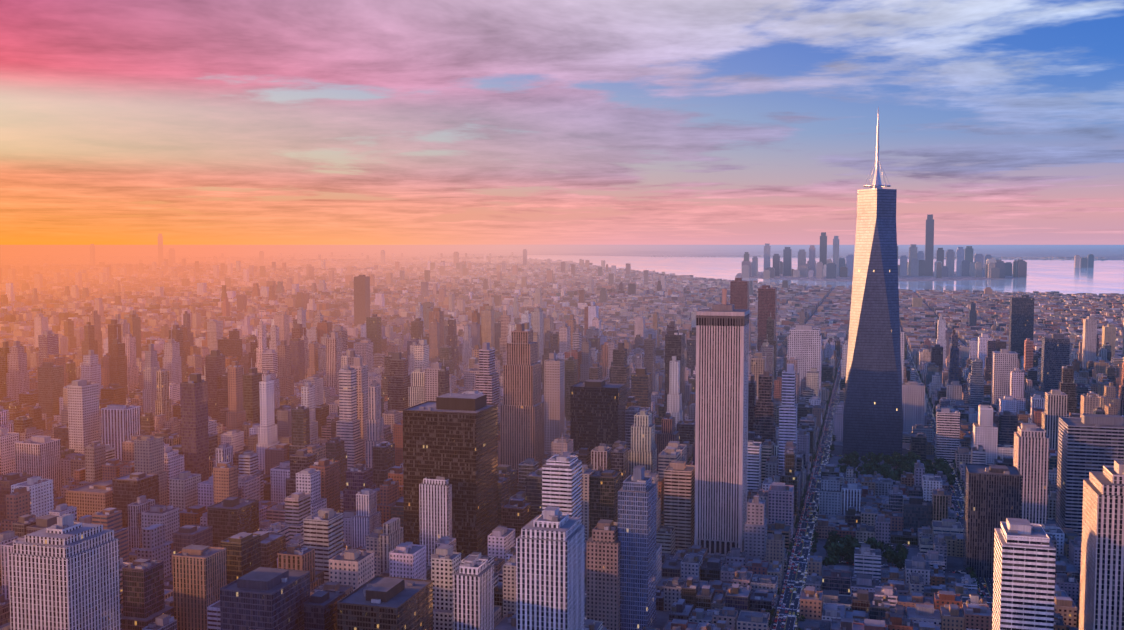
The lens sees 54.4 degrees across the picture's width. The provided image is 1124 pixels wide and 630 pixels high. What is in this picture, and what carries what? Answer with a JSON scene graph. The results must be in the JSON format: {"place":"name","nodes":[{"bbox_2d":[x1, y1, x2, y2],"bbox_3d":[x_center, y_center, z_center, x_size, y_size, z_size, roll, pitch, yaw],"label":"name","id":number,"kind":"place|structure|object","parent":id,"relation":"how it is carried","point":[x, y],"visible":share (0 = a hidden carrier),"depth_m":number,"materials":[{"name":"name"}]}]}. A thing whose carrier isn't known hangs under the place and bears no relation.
{"place":"outdoors","nodes":[
{"label":"outdoors","id":0,"kind":"place"},
{"bbox_2d":[0,245,1123,629],"bbox_3d":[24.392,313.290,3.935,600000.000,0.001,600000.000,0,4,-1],"label":"ground","id":1,"kind":"structure","parent":0,"point":[116,251],"depth_m":39199.65,"materials":[{"name":"grey asphalt"}]},
{"bbox_2d":[0,214,1123,629],"bbox_3d":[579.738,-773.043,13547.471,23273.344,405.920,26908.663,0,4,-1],"label":"city buildings","id":2,"kind":"structure","parent":1,"relation":"on","point":[434,402],"depth_m":1262.70,"materials":[{"name":"grey concrete"}]},
{"bbox_2d":[0,403,1071,629],"bbox_3d":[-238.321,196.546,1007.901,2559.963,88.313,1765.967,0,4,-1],"label":"roof water tanks","id":3,"kind":"object","parent":2,"relation":"on","point":[708,626],"visible":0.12,"depth_m":1000.14,"materials":[{"name":"brown wood"}]},
{"bbox_2d":[585,368,983,629],"bbox_3d":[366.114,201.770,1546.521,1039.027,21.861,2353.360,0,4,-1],"label":"trees","id":4,"kind":"object","parent":1,"relation":"on","point":[844,547],"visible":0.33,"depth_m":1413.75,"materials":[{"name":"green plant"}]},
{"bbox_2d":[585,340,992,627],"bbox_3d":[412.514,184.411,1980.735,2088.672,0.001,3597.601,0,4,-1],"label":"cars","id":5,"kind":"object","parent":1,"relation":"on","point":[815,516],"visible":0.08,"depth_m":1229.21,"materials":[{"name":"paint"}]},
{"bbox_2d":[585,345,1055,629],"bbox_3d":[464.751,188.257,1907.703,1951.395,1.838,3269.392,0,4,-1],"label":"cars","id":6,"kind":"object","parent":1,"relation":"on","point":[799,570],"visible":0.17,"depth_m":1242.56,"materials":[{"name":"paint"}]},
{"bbox_2d":[842,189,902,456],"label":"tower","id":7,"kind":"structure","parent":1,"relation":"on","point":[873,415],"depth_m":1598.58,"materials":[{"name":"blue glass"}]},
{"bbox_2d":[863,107,890,188],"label":"spire","id":8,"kind":"structure","parent":7,"relation":"on","point":[876,183],"depth_m":1611.50,"materials":[{"name":"metal"}]},
{"bbox_2d":[0,0,1123,244],"label":"sky","id":9,"kind":"structure","parent":0,"point":[123,122],"materials":[{"name":"multicoloured"}]},
{"bbox_2d":[527,255,1123,294],"bbox_3d":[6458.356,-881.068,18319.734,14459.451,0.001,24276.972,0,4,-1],"label":"water","id":10,"kind":"structure","parent":0,"point":[1067,277],"depth_m":11509.71,"materials":[{"name":"blue liquid"}]},
{"bbox_2d":[735,271,1020,281],"bbox_3d":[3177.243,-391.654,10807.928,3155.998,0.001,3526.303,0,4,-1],"label":"island","id":11,"kind":"structure","parent":0,"point":[900,278],"depth_m":9843.74,"materials":[{"name":"soil"}]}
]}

